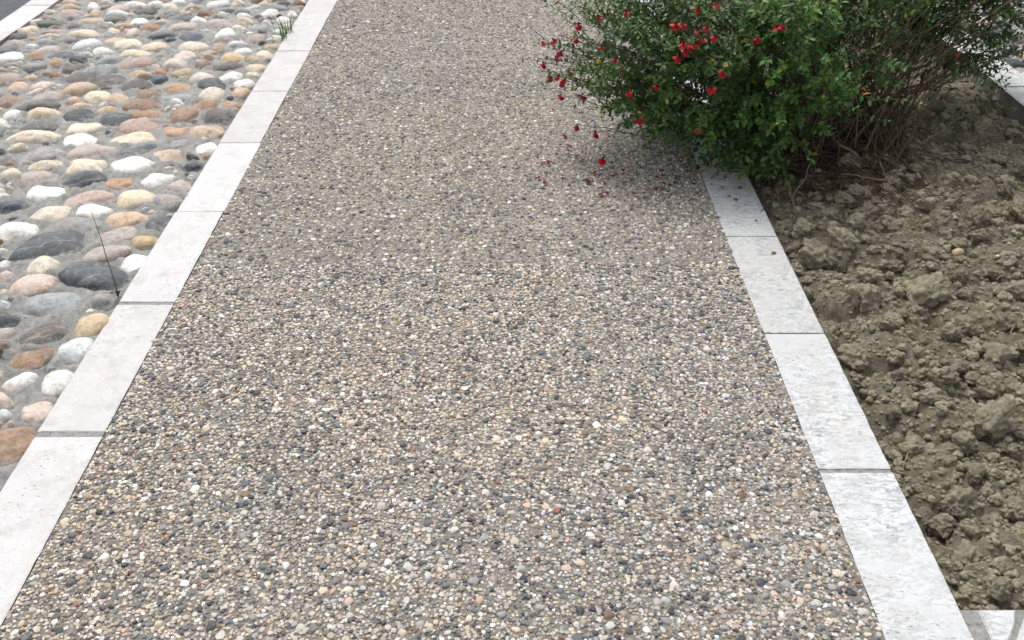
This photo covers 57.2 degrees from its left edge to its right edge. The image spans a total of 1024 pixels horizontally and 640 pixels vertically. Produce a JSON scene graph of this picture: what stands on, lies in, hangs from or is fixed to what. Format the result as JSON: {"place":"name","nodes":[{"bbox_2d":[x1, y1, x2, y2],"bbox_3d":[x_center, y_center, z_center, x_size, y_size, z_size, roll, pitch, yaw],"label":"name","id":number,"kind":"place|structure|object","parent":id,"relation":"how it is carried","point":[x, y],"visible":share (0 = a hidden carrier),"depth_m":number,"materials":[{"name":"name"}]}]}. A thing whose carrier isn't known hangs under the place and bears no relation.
{"place":"outdoors","nodes":[
{"label":"outdoors","id":0,"kind":"place"},
{"bbox_2d":[0,0,30,20],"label":"road","id":1,"kind":"structure","parent":0,"point":[8,7],"depth_m":4.96,"materials":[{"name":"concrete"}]},
{"bbox_2d":[0,0,308,491],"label":"cobble paving","id":2,"kind":"structure","parent":0,"point":[117,117],"depth_m":3.43,"materials":[{"name":"stone"}]},
{"bbox_2d":[91,212,121,296],"bbox_3d":[-1.095,-0.164,2.539,0.033,0.282,0.021,-10,35,-15],"label":"dry stalk","id":3,"kind":"object","parent":2,"relation":"on","point":[117,292],"visible":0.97,"depth_m":2.56,"materials":[{"name":"brown plant"}]},
{"bbox_2d":[262,11,293,41],"bbox_3d":[-1.114,-1.418,4.511,0.166,0.117,0.267,-3,34,-5],"label":"grass tuft","id":4,"kind":"object","parent":2,"relation":"on","point":[286,33],"visible":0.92,"depth_m":4.52,"materials":[{"name":"green plant"}]},
{"bbox_2d":[0,0,884,639],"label":"path","id":5,"kind":"structure","parent":0,"point":[426,354],"depth_m":2.20,"materials":[{"name":"grey gravel"}]},
{"bbox_2d":[667,0,1023,609],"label":"soil","id":6,"kind":"structure","parent":0,"point":[954,413],"depth_m":2.53,"materials":[{"name":"brown soil"}]},
{"bbox_2d":[517,0,1023,231],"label":"shrub","id":7,"kind":"object","parent":6,"relation":"on","point":[757,118],"visible":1,"depth_m":3.16,"materials":[{"name":"green plant"}]},
{"bbox_2d":[952,248,964,256],"bbox_3d":[1.318,-0.200,2.776,0.039,0.027,0.028,-12,47,-27],"label":"stone","id":8,"kind":"object","parent":6,"relation":"on","point":[958,251],"visible":0.96,"depth_m":2.77,"materials":[{"name":"beige stone"}]},
{"bbox_2d":[937,0,1023,75],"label":"cobble paving","id":9,"kind":"structure","parent":0,"point":[1012,61],"depth_m":4.37,"materials":[{"name":"stone"}]},
{"bbox_2d":[960,610,1023,639],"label":"paving","id":10,"kind":"structure","parent":0,"point":[995,624],"depth_m":1.69,"materials":[{"name":"stone"}]},
{"label":"ground","id":11,"kind":"structure","parent":0,"visible":0},
{"bbox_2d":[0,0,61,45],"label":"kerb","id":12,"kind":"structure","parent":11,"relation":"on","point":[19,18],"depth_m":4.77,"materials":[{"name":"stone"}]},
{"bbox_2d":[0,0,337,627],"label":"kerb","id":13,"kind":"structure","parent":11,"relation":"on","point":[40,486],"depth_m":2.41,"materials":[{"name":"stone"}]},
{"bbox_2d":[636,0,973,639],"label":"kerb","id":14,"kind":"structure","parent":11,"relation":"on","point":[909,593],"depth_m":2.09,"materials":[{"name":"stone"}]},
{"bbox_2d":[890,4,1023,124],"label":"kerb","id":15,"kind":"structure","parent":11,"relation":"on","point":[1012,95],"depth_m":3.76,"materials":[{"name":"stone"}]}
]}

